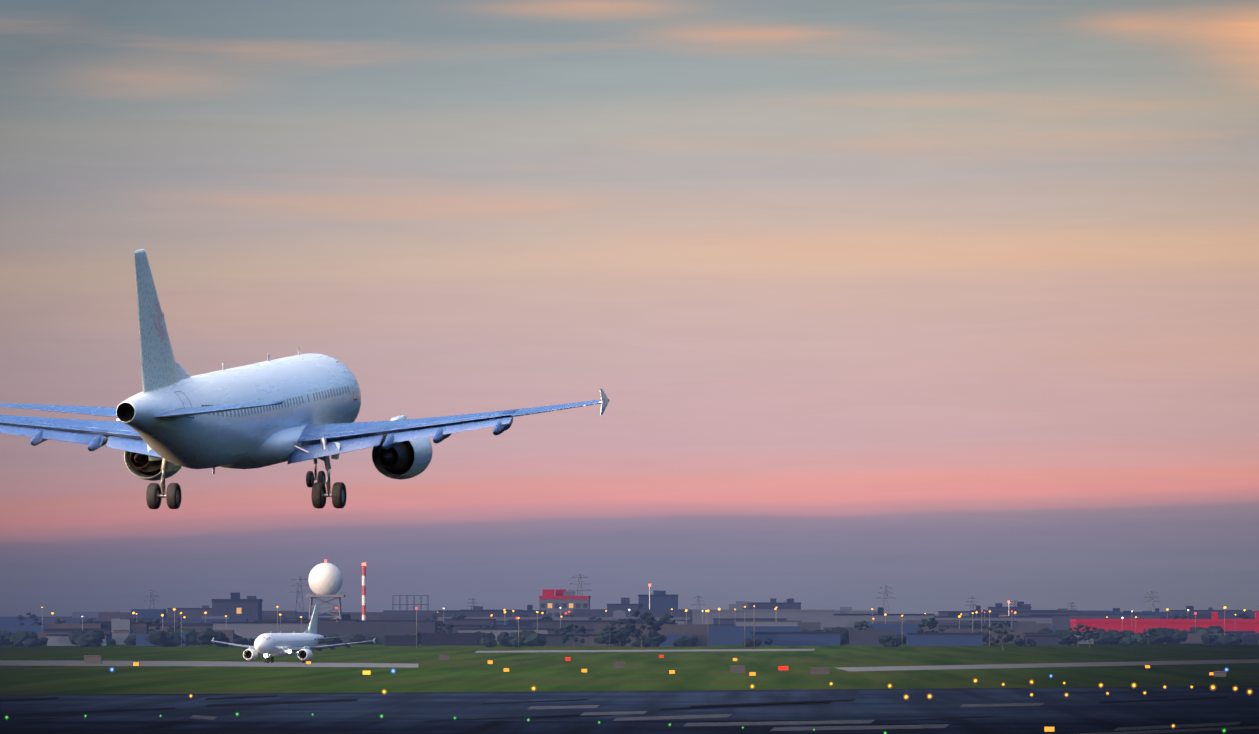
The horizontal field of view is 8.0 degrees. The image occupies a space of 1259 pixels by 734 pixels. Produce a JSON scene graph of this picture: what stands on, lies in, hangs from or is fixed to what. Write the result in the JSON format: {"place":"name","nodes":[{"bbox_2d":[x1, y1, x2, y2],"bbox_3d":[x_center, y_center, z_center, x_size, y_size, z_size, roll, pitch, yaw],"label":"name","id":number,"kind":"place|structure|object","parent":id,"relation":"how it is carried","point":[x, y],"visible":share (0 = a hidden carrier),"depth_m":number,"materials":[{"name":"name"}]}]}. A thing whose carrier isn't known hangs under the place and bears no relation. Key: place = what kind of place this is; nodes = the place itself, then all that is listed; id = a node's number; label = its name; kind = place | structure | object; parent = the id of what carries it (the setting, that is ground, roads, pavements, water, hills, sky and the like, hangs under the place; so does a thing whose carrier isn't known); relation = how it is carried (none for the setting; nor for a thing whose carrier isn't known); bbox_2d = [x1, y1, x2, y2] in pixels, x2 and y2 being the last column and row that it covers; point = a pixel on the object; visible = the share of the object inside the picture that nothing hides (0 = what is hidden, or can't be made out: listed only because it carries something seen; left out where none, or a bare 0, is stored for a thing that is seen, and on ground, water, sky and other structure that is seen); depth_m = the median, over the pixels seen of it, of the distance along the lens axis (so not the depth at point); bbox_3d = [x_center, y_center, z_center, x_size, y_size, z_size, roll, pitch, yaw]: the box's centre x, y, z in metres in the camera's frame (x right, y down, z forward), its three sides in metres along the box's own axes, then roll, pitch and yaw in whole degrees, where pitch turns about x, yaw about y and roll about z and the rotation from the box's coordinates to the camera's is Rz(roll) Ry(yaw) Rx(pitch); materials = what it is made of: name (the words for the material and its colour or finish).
{"place":"outdoors","nodes":[
{"label":"outdoors","id":0,"kind":"place"},
{"bbox_2d":[0,728,434,733],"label":"shoulder","id":1,"kind":"object","parent":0,"point":[97,731],"visible":1,"depth_m":737.21},
{"bbox_2d":[0,249,609,508],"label":"airliner","id":2,"kind":"object","parent":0,"point":[174,417],"visible":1,"depth_m":398.44,"materials":[{"name":"paint"}]},
{"bbox_2d":[0,630,1258,694],"bbox_3d":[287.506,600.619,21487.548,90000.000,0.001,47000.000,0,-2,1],"label":"ground","id":3,"kind":"structure","parent":0,"point":[465,669],"depth_m":1543.04,"materials":[{"name":"green plant"}]},
{"bbox_2d":[306,560,344,618],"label":"radar tower","id":4,"kind":"structure","parent":3,"relation":"on","point":[325,578],"depth_m":3893.38,"materials":[{"name":"white"}]},
{"bbox_2d":[0,589,1258,645],"bbox_3d":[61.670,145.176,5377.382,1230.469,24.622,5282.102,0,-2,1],"label":"buildings","id":5,"kind":"structure","parent":3,"relation":"on","point":[248,618],"depth_m":3988.31,"materials":[{"name":"black concrete"}]},
{"bbox_2d":[0,610,1258,649],"bbox_3d":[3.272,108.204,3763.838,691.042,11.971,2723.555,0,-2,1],"label":"trees","id":6,"kind":"object","parent":3,"relation":"on","point":[613,635],"visible":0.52,"depth_m":2719.68,"materials":[{"name":"green plant"}]},
{"bbox_2d":[0,649,1258,670],"bbox_3d":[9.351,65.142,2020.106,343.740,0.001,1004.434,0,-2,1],"label":"taxiways","id":7,"kind":"structure","parent":3,"relation":"on","point":[172,663],"depth_m":1763.21,"materials":[{"name":"grey asphalt"}]},
{"bbox_2d":[211,604,374,662],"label":"airplane","id":8,"kind":"object","parent":7,"relation":"on","point":[302,646],"visible":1,"depth_m":1785.43,"materials":[{"name":"white paint"}]},
{"bbox_2d":[82,607,1196,647],"bbox_3d":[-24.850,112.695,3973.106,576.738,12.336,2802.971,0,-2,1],"label":"town","id":9,"kind":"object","parent":3,"relation":"on","point":[416,608],"depth_m":3014.73},
{"bbox_2d":[41,606,1245,647],"bbox_3d":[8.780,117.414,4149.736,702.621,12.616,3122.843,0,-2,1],"label":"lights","id":10,"kind":"object","parent":3,"relation":"on","point":[775,609],"visible":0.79,"depth_m":2945.59,"materials":[{"name":"orange"}]},
{"bbox_2d":[84,655,1226,676],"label":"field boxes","id":11,"kind":"object","parent":3,"relation":"on","point":[92,659],"visible":0.98,"depth_m":1483.54,"materials":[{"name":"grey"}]},
{"bbox_2d":[133,655,1212,732],"bbox_3d":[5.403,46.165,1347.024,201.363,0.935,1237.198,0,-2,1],"label":"airfield signs","id":12,"kind":"object","parent":3,"relation":"on","point":[1046,729],"visible":0.94,"depth_m":1484.53,"materials":[{"name":"yellow"}]},
{"bbox_2d":[362,563,1009,619],"bbox_3d":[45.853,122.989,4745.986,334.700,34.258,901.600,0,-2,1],"label":"masts","id":13,"kind":"object","parent":3,"relation":"on","point":[363,591],"visible":0.79,"depth_m":4298.17,"materials":[{"name":"red metal"}]},
{"bbox_2d":[143,574,1258,613],"bbox_3d":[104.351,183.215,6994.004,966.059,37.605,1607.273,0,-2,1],"label":"street lights","id":14,"kind":"object","parent":3,"relation":"on","point":[580,577],"visible":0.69,"depth_m":6790.85,"materials":[{"name":"grey metal"}]},
{"bbox_2d":[0,686,1258,733],"bbox_3d":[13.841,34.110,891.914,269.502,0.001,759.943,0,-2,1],"label":"runway","id":15,"kind":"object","parent":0,"point":[1009,726],"visible":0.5,"depth_m":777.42,"materials":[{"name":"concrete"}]},
{"bbox_2d":[0,695,1226,730],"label":"runway patches","id":16,"kind":"object","parent":15,"relation":"on","point":[744,705],"visible":0.9,"depth_m":947.89,"materials":[{"name":"grey asphalt"}]},
{"bbox_2d":[6,713,1224,733],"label":"runway lights","id":17,"kind":"object","parent":15,"relation":"on","point":[528,721],"visible":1,"depth_m":814.15,"materials":[{"name":"grey"}]},
{"bbox_2d":[190,679,1250,728],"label":"runway lights","id":18,"kind":"object","parent":15,"relation":"on","point":[975,680],"visible":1,"depth_m":1107.75,"materials":[{"name":"orange"}]},
{"bbox_2d":[190,703,1258,733],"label":"runway markings","id":19,"kind":"object","parent":15,"relation":"on","point":[859,722],"visible":1,"depth_m":783.84,"materials":[{"name":"white paint"}]},
{"bbox_2d":[0,0,1258,616],"label":"sky","id":20,"kind":"structure","parent":0,"point":[942,304],"materials":[{"name":"pink"}]}
]}

